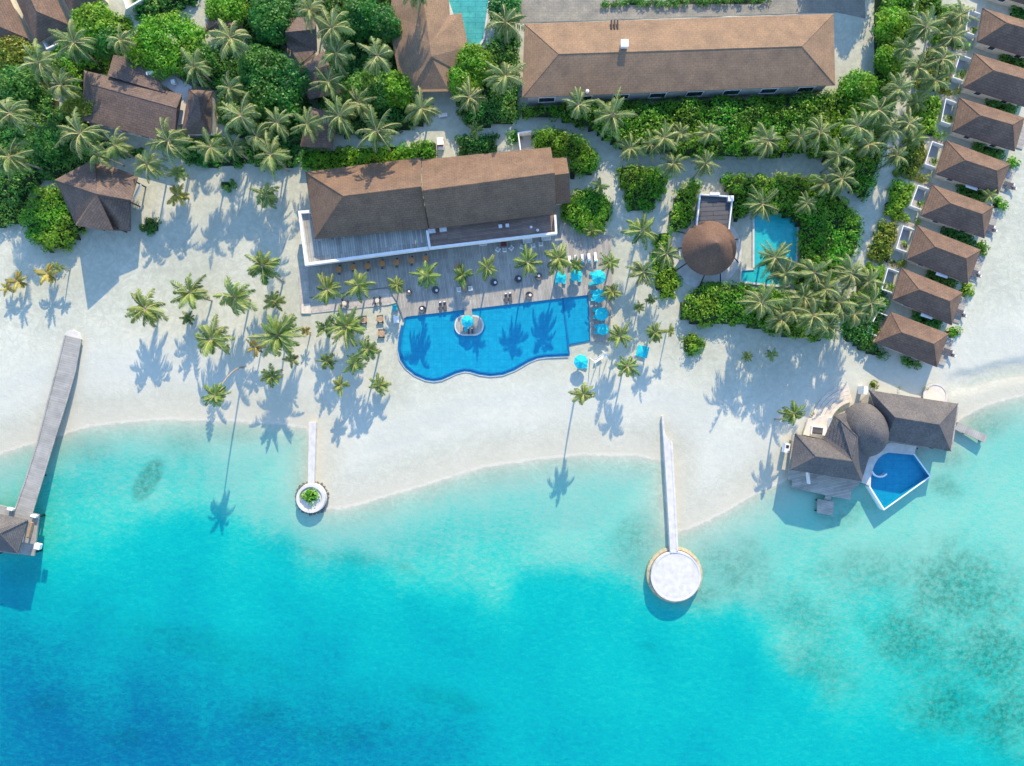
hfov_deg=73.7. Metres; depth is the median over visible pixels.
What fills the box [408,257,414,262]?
round table
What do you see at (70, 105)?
broadleaf tree
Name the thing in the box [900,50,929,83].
coconut palm
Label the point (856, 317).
coconut palm
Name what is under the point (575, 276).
parasol
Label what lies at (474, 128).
coconut palm
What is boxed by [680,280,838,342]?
shrubbery
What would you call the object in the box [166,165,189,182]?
coconut palm
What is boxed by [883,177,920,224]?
bush
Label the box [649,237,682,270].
coconut palm
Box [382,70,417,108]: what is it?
broadleaf tree
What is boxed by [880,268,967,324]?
beach villa
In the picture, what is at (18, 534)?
jetty hut
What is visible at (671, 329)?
coconut palm
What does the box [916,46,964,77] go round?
coconut palm
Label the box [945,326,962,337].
bush
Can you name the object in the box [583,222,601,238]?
coconut palm
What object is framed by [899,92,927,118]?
coconut palm
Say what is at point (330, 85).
coconut palm
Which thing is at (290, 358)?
coconut palm
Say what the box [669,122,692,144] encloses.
coconut palm
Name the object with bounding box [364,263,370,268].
round table
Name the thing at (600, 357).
beach swing
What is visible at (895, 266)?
path
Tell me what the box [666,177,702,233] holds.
shrubbery
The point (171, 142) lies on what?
coconut palm
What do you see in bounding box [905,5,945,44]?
coconut palm
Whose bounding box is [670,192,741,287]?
round pavilion
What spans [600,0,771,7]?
hedge
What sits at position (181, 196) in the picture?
coconut palm
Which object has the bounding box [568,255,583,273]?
coconut palm
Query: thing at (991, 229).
sun lounger
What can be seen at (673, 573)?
pier
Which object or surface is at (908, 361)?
hedge
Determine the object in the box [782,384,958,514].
overwater house
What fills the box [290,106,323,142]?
coconut palm
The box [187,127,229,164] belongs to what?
coconut palm
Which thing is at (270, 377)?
coconut palm
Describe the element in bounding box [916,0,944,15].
shrubbery
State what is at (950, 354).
sun lounger
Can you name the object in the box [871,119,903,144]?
coconut palm
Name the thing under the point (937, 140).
path
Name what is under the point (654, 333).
coconut palm
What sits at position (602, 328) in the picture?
parasol
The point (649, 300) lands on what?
coconut palm
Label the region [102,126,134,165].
coconut palm
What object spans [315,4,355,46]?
coconut palm
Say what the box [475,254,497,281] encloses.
coconut palm
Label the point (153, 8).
shrubbery
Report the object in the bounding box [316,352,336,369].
coconut palm
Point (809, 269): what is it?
coconut palm
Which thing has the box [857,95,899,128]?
coconut palm
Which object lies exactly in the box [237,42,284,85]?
broadleaf tree
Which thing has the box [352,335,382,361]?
coconut palm
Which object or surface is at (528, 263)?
coconut palm
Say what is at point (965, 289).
bush
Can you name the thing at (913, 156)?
bush
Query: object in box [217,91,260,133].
coconut palm
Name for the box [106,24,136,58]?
coconut palm
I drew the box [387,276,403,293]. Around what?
coconut palm
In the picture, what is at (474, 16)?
tiled pool
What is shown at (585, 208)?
bush
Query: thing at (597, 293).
parasol
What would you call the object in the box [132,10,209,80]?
broadleaf tree
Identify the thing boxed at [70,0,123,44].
broadleaf tree
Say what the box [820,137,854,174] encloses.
coconut palm
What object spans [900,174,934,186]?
path
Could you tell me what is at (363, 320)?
picnic table
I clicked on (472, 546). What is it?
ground
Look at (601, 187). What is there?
coconut palm
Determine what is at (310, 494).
bush
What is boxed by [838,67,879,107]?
broadleaf tree
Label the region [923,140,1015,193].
beach villa
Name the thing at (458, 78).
broadleaf tree
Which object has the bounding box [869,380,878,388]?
bush
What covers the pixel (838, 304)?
coconut palm
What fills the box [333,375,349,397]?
coconut palm
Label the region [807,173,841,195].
coconut palm
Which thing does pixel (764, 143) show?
coconut palm
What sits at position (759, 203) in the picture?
coconut palm
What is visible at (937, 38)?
bush
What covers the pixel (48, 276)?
coconut palm
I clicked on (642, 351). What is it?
cabana
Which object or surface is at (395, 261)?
round table
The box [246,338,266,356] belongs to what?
coconut palm
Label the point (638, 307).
coconut palm
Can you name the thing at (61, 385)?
jetty
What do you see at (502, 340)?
swimming pool
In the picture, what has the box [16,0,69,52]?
corner villa
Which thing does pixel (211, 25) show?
garden pavilion
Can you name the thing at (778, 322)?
coconut palm
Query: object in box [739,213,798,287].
garden pool
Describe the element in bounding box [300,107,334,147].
shaded house
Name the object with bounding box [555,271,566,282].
parasol
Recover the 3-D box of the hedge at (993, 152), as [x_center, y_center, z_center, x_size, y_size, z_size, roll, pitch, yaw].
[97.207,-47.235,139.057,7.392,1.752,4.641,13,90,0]
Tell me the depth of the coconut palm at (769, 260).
129.92 m
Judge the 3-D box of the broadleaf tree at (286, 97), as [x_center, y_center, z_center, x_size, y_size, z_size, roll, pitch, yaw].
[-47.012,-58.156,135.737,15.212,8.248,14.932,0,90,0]
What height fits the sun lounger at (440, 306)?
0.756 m
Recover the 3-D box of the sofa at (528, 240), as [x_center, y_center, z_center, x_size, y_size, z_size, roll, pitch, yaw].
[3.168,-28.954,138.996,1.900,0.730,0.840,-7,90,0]
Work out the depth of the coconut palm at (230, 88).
130.76 m
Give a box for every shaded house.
[284,17,316,63]
[294,51,341,99]
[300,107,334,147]
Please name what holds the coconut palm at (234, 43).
on the ground at (472, 546)
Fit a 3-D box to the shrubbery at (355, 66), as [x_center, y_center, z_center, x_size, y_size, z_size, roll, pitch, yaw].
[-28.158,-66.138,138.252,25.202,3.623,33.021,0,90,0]
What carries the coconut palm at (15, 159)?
on the ground at (472, 546)
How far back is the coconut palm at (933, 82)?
130.54 m
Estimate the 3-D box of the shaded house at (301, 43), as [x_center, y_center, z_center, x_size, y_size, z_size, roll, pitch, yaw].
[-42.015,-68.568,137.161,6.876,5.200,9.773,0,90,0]
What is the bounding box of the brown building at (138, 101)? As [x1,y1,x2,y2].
[82,55,191,140]
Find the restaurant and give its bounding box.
[298,147,570,266]
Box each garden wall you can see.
[123,0,143,14]
[517,130,532,149]
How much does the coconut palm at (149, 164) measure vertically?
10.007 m
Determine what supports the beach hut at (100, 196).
on the ground at (472, 546)
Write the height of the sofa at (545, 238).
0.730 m
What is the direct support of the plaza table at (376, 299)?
on the plaza paving
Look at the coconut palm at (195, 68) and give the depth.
129.91 m
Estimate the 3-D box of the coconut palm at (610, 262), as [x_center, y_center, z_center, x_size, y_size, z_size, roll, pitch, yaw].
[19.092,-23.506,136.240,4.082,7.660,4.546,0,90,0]
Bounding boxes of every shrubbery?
[0,54,116,228]
[50,10,133,96]
[87,144,143,160]
[132,0,197,21]
[176,133,303,171]
[197,44,311,151]
[204,0,313,54]
[314,0,434,139]
[453,30,522,127]
[522,0,919,202]
[615,162,672,214]
[650,231,682,300]
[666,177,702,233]
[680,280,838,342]
[720,172,864,289]
[839,274,890,360]
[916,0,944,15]
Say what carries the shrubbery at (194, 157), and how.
on the ground at (472, 546)
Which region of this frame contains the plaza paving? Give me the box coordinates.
[298,266,396,313]
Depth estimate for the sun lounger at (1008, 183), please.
139.17 m
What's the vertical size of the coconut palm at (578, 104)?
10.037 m
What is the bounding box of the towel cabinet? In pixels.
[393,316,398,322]
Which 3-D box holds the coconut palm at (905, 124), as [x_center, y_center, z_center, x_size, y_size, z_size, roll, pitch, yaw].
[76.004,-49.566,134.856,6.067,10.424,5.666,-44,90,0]
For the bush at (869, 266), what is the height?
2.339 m
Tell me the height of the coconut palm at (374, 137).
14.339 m
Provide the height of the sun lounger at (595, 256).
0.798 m
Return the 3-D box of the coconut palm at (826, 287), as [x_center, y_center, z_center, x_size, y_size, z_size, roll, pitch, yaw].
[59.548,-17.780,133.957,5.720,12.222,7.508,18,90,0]
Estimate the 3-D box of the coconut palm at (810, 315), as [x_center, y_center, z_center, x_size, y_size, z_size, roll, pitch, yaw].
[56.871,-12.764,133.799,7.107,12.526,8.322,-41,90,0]
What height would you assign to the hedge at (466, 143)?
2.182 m
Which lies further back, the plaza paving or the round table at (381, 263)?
the plaza paving
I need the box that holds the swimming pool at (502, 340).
[397,295,589,381]
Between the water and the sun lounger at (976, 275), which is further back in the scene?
the water
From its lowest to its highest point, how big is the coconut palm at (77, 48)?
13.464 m
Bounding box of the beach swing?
[590,350,607,365]
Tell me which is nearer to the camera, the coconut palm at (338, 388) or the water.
the coconut palm at (338, 388)
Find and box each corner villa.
[0,0,32,46]
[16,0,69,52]
[65,0,107,18]
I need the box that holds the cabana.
[634,345,649,357]
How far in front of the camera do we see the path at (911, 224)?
139.68 m
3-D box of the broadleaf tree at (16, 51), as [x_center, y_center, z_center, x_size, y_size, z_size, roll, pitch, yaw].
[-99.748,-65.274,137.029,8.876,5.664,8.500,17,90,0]
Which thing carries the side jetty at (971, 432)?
in the water
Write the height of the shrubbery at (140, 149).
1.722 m
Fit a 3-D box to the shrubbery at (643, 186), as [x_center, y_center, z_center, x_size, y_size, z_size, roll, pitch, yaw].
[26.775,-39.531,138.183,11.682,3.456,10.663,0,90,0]
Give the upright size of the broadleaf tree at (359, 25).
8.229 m
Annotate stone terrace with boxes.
[922,384,947,401]
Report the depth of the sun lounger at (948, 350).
139.17 m
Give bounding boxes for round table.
[335,266,341,272]
[350,264,355,269]
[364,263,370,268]
[379,260,384,266]
[393,259,398,264]
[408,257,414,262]
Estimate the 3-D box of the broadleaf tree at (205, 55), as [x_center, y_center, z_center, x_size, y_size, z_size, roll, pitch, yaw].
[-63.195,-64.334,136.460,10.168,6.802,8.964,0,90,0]
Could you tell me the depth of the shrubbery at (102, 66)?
138.32 m
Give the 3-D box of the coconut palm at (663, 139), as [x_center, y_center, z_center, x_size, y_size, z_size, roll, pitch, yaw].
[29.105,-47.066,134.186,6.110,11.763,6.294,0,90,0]
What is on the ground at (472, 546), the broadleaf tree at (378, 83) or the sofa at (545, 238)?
the broadleaf tree at (378, 83)
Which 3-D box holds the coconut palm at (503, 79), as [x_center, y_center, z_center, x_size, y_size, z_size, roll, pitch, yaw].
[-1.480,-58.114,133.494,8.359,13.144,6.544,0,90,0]
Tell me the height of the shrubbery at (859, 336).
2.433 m
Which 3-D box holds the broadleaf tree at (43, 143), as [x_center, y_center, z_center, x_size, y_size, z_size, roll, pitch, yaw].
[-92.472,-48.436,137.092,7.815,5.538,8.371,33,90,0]
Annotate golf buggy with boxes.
[437,137,443,149]
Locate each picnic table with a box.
[360,315,366,324]
[377,315,383,323]
[378,329,384,337]
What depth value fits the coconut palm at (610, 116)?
129.63 m
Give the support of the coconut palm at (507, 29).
on the ground at (472, 546)
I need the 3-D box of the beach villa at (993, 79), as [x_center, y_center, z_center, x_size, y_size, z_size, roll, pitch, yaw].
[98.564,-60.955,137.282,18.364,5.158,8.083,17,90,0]
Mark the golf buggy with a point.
(440, 142)
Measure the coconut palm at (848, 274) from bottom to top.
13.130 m
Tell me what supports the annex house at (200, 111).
on the ground at (472, 546)
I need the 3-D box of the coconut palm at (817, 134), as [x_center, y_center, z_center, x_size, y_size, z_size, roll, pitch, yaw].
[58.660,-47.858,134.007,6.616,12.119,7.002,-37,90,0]
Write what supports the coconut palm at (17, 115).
on the ground at (472, 546)
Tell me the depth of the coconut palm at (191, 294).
133.97 m
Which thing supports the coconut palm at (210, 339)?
on the ground at (472, 546)
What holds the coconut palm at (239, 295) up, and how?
on the ground at (472, 546)
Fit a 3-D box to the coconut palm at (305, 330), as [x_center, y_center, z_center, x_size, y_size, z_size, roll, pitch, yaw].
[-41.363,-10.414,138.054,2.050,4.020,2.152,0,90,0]
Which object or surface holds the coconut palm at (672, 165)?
on the ground at (472, 546)
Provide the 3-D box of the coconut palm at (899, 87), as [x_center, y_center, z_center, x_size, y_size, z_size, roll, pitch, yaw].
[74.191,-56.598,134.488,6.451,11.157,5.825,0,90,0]
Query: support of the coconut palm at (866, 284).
on the ground at (472, 546)
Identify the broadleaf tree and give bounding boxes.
[0,35,35,70]
[0,63,39,102]
[25,119,69,163]
[61,91,83,122]
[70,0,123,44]
[79,96,97,124]
[89,24,120,60]
[125,28,169,70]
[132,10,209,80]
[174,40,221,82]
[204,0,248,26]
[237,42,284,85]
[237,50,311,126]
[244,0,296,45]
[338,0,378,43]
[340,73,375,109]
[355,69,390,111]
[362,5,402,46]
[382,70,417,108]
[446,62,483,95]
[454,41,494,82]
[486,0,522,28]
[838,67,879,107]
[871,6,911,45]
[873,43,904,77]
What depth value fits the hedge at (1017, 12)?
138.97 m
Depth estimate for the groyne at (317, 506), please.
139.47 m
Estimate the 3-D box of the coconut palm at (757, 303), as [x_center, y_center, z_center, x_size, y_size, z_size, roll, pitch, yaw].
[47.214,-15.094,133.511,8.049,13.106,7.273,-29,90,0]
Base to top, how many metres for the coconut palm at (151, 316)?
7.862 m
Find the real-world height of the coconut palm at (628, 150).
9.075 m
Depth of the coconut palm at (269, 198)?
134.16 m
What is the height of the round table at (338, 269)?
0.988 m
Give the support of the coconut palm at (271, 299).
on the ground at (472, 546)
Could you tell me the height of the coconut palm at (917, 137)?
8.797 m
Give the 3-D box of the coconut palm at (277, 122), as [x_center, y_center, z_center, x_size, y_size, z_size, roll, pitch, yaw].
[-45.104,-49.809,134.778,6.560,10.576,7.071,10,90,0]
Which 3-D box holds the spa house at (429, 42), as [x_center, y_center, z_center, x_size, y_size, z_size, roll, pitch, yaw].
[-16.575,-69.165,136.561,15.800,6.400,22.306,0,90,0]
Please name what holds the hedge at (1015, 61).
on the ground at (472, 546)
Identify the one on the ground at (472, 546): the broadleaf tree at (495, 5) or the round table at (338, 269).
the broadleaf tree at (495, 5)
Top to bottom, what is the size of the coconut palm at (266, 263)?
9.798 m
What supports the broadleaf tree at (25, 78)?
on the ground at (472, 546)
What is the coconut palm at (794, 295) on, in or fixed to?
on the ground at (472, 546)
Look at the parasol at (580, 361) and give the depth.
137.62 m
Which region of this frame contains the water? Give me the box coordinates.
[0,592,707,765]
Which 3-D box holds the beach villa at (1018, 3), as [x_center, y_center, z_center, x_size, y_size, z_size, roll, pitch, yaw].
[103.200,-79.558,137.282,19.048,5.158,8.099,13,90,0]
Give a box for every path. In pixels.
[877,258,904,268]
[884,215,915,227]
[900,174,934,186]
[923,134,944,145]
[926,44,967,52]
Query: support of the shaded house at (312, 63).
on the ground at (472, 546)
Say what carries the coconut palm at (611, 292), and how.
on the ground at (472, 546)
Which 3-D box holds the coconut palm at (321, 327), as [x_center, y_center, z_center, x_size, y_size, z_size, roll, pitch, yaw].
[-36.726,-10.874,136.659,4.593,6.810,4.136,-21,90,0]
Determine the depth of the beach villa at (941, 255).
136.37 m
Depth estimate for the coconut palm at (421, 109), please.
130.03 m
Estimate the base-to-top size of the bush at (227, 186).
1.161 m
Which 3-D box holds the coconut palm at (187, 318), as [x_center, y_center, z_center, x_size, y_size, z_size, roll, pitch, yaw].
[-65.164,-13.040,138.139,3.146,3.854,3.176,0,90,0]
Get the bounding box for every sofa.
[523,238,531,243]
[541,236,550,240]
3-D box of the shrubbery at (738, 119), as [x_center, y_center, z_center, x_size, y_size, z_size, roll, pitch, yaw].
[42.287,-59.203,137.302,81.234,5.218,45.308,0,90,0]
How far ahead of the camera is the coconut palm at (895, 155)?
131.69 m
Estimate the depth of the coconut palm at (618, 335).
133.13 m
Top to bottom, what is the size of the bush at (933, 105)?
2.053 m
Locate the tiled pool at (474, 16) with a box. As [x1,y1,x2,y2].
[449,0,489,45]
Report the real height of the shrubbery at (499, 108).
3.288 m
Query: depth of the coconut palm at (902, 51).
131.63 m
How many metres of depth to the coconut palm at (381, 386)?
136.96 m
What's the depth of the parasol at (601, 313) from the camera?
137.32 m
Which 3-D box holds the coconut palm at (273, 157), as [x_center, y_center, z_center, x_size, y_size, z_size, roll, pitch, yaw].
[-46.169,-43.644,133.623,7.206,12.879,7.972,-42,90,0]
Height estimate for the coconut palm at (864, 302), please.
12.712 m
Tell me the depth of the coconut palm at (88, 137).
129.97 m
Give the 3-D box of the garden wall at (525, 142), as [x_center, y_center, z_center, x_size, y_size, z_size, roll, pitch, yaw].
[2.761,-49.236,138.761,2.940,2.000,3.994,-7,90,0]
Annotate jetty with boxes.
[13,330,81,516]
[955,422,987,441]
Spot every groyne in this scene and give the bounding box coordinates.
[295,422,328,515]
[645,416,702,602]
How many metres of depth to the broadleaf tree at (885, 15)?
135.82 m
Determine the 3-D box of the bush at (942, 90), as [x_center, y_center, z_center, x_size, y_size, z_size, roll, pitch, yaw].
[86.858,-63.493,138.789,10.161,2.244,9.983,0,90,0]
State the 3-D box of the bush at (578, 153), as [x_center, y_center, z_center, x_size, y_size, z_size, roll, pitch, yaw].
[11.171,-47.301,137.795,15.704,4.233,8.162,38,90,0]
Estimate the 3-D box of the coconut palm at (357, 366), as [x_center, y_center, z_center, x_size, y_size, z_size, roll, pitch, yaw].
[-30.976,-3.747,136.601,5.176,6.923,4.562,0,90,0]
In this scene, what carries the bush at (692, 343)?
on the ground at (472, 546)
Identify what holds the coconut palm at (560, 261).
on the ground at (472, 546)
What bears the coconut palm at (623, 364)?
on the ground at (472, 546)
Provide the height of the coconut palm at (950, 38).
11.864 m
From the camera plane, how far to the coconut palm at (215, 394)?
128.23 m
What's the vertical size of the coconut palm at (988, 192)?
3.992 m
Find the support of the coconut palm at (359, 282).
on the ground at (472, 546)
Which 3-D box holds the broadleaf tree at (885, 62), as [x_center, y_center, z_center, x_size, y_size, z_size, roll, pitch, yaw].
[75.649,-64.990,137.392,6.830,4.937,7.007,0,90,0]
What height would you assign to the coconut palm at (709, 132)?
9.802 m
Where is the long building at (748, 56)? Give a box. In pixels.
[522,13,834,105]
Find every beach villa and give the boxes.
[868,312,952,366]
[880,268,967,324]
[892,225,984,283]
[906,184,998,237]
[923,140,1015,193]
[937,97,1023,150]
[949,53,1023,107]
[962,8,1023,59]
[988,0,1023,9]
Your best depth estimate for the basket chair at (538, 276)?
138.91 m
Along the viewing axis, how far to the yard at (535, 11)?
139.70 m
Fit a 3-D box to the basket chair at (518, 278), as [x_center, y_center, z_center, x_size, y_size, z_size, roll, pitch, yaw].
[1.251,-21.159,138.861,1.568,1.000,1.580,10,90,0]
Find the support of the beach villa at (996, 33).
on the ground at (472, 546)
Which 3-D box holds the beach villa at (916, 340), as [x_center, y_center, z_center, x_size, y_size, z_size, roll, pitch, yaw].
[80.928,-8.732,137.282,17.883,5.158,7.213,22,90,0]
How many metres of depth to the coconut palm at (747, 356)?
136.66 m
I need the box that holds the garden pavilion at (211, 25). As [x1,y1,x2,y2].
[205,16,243,38]
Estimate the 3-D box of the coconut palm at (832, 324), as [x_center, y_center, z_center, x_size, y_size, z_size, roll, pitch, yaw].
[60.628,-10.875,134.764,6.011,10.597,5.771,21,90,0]
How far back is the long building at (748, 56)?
133.65 m
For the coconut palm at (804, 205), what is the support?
on the ground at (472, 546)
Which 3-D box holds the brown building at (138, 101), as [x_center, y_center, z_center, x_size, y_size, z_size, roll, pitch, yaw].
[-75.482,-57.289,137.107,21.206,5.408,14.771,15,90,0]
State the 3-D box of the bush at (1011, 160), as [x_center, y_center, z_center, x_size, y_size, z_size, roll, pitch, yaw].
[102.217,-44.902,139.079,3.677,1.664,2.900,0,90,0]
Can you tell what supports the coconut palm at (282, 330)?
on the ground at (472, 546)
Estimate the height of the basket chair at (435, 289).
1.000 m
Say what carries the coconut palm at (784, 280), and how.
on the ground at (472, 546)
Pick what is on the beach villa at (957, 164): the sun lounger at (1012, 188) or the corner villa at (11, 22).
the sun lounger at (1012, 188)
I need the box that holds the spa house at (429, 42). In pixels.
[391,0,467,92]
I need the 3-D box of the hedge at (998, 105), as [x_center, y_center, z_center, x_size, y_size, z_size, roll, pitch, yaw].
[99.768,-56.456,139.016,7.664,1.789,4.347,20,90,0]
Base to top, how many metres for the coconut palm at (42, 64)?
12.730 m
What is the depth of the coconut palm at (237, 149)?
131.60 m
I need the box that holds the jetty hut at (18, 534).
[0,505,45,555]
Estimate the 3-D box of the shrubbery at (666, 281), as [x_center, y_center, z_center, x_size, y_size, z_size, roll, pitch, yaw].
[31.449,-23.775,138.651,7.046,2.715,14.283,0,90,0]
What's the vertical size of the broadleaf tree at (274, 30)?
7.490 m
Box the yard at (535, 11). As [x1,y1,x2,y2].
[519,0,864,22]
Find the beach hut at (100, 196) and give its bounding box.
[55,161,145,232]
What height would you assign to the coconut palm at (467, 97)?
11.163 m
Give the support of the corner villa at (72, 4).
on the ground at (472, 546)
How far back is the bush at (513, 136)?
139.04 m
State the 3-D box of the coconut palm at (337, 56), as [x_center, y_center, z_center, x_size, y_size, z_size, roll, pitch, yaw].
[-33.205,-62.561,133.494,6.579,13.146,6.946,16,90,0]
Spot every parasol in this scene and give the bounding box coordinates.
[462,315,472,326]
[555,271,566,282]
[570,269,581,280]
[574,354,587,368]
[592,270,605,283]
[592,289,605,302]
[595,307,607,320]
[597,323,608,334]
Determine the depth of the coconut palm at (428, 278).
131.67 m
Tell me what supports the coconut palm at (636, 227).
on the ground at (472, 546)
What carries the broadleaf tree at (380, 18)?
on the ground at (472, 546)
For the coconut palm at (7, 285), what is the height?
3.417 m
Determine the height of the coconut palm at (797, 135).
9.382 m
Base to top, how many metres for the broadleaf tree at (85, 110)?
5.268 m
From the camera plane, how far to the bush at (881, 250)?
138.82 m
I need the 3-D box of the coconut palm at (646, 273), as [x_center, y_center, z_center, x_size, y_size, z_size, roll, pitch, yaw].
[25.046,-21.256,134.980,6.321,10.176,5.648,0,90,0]
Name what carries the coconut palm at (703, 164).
on the ground at (472, 546)
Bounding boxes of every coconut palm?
[0,97,39,136]
[0,138,43,181]
[0,282,14,296]
[5,271,27,292]
[17,38,63,86]
[33,263,57,284]
[47,66,83,104]
[48,19,97,63]
[51,261,70,272]
[54,106,110,159]
[88,142,124,171]
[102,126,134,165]
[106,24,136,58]
[125,288,169,327]
[131,142,168,183]
[145,117,193,166]
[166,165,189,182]
[166,183,189,206]
[170,272,212,309]
[179,311,194,324]
[180,47,213,89]
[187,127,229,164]
[195,314,234,356]
[201,366,244,407]
[208,18,251,61]
[213,276,257,316]
[216,70,250,105]
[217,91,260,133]
[219,131,248,160]
[244,250,283,284]
[245,121,271,150]
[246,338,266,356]
[247,312,305,356]
[250,182,279,208]
[253,130,291,179]
[259,363,283,388]
[261,106,292,141]
[263,290,285,311]
[282,353,298,368]
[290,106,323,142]
[293,0,328,33]
[301,326,310,335]
[308,63,346,100]
[313,272,343,305]
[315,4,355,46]
[315,315,336,337]
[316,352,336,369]
[317,40,355,76]
[317,95,360,142]
[324,306,366,349]
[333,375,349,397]
[342,85,376,121]
[342,269,375,302]
[342,353,366,374]
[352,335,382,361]
[355,104,401,152]
[357,36,393,76]
[369,373,391,396]
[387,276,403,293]
[402,0,426,11]
[403,86,441,126]
[408,260,440,288]
[450,77,487,117]
[453,262,473,287]
[469,120,483,139]
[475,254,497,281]
[482,61,525,94]
[485,4,526,45]
[513,244,542,276]
[544,242,570,276]
[562,86,595,119]
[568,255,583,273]
[568,382,595,404]
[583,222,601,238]
[590,177,609,194]
[593,87,637,141]
[598,252,620,274]
[600,283,622,301]
[607,321,632,348]
[614,356,639,377]
[615,132,647,163]
[620,213,658,249]
[628,257,656,286]
[633,300,644,313]
[635,129,661,161]
[644,293,657,304]
[645,321,666,343]
[648,119,679,154]
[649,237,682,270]
[656,152,689,178]
[665,323,674,336]
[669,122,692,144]
[690,148,720,178]
[693,120,725,143]
[735,280,787,319]
[741,350,753,361]
[742,184,778,222]
[745,121,782,159]
[753,240,795,278]
[765,305,792,334]
[765,347,778,361]
[766,256,798,290]
[774,400,805,425]
[778,295,803,326]
[781,277,825,318]
[785,124,814,151]
[787,296,838,334]
[792,190,818,216]
[792,259,831,289]
[801,113,840,157]
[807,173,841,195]
[810,268,840,307]
[811,312,841,341]
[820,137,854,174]
[821,283,858,323]
[826,163,858,198]
[827,253,866,291]
[839,107,874,142]
[840,299,869,327]
[846,266,883,293]
[849,280,885,322]
[853,127,886,157]
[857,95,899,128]
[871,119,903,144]
[877,142,908,170]
[879,72,914,104]
[891,37,919,62]
[891,106,922,141]
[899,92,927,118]
[899,129,929,148]
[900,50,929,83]
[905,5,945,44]
[912,63,950,103]
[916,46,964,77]
[923,23,968,62]
[932,0,979,33]
[979,188,997,203]
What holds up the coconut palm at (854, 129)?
on the ground at (472, 546)
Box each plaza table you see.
[339,298,348,307]
[373,296,381,304]
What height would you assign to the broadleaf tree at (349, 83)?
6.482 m
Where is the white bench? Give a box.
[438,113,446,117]
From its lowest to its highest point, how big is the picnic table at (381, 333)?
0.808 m
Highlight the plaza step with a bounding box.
[301,303,310,313]
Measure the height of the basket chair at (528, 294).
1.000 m
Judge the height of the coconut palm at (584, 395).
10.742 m
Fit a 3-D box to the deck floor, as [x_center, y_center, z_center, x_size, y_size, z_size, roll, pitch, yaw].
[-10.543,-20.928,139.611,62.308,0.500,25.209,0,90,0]
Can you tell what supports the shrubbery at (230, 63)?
on the ground at (472, 546)
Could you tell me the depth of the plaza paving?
139.62 m
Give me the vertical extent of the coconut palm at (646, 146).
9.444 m
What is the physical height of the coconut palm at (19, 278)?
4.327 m
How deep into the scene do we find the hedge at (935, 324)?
138.92 m
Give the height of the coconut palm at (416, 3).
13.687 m
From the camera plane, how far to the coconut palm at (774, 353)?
136.17 m
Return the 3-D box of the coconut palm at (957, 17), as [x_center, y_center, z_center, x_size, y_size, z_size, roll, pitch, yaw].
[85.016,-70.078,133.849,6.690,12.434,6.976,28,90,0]
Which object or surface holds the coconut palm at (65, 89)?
on the ground at (472, 546)
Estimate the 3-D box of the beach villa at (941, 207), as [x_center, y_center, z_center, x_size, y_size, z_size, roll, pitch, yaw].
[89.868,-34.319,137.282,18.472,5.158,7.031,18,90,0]
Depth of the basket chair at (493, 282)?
138.91 m
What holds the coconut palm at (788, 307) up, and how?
on the ground at (472, 546)
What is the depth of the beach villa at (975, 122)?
136.42 m
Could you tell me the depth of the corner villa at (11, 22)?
136.32 m
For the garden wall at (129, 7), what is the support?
on the ground at (472, 546)
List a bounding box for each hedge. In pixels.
[298,140,437,171]
[454,132,499,155]
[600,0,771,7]
[900,356,921,369]
[910,310,943,329]
[925,269,960,288]
[940,226,975,246]
[956,184,987,203]
[970,141,1005,160]
[985,98,1018,113]
[998,53,1023,67]
[1008,5,1023,19]
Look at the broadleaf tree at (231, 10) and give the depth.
134.78 m
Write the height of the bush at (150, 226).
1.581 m
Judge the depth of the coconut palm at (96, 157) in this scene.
131.84 m
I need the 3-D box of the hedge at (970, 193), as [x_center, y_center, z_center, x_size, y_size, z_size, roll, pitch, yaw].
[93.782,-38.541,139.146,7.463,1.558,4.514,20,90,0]
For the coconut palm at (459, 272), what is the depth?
136.07 m
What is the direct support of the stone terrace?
on the ground at (472, 546)
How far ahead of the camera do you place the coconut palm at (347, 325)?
133.04 m
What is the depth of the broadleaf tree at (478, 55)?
134.59 m
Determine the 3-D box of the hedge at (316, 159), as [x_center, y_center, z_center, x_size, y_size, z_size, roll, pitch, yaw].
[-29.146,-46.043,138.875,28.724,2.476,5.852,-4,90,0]
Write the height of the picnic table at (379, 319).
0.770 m
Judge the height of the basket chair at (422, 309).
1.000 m
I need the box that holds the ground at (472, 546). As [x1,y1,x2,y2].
[0,0,1023,765]
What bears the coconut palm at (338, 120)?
on the ground at (472, 546)
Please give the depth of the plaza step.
139.46 m
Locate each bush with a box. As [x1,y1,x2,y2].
[16,183,86,253]
[139,217,161,235]
[221,179,237,192]
[300,488,319,505]
[505,129,522,145]
[530,125,601,178]
[560,187,612,234]
[679,332,705,357]
[857,261,890,305]
[866,218,907,268]
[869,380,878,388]
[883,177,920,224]
[892,136,931,183]
[908,91,947,140]
[913,47,960,95]
[931,3,972,50]
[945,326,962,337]
[958,282,975,296]
[974,240,990,255]
[993,196,1008,210]
[1006,156,1021,168]
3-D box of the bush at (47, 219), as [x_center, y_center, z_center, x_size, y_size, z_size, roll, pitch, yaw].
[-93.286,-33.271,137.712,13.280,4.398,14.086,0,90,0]
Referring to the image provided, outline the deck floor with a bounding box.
[308,219,612,341]
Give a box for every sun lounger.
[439,301,442,310]
[593,252,597,261]
[943,348,953,352]
[945,352,955,356]
[956,312,966,317]
[971,272,981,277]
[987,227,997,232]
[1004,181,1014,185]
[1006,185,1016,190]
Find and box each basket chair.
[419,306,425,312]
[431,286,438,293]
[490,279,497,285]
[514,275,521,282]
[525,291,532,298]
[535,273,541,279]
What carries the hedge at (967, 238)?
on the ground at (472, 546)
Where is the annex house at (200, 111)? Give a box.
[182,89,217,136]
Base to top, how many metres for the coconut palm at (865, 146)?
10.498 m
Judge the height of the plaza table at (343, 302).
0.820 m
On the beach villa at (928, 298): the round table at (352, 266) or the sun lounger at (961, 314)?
the sun lounger at (961, 314)

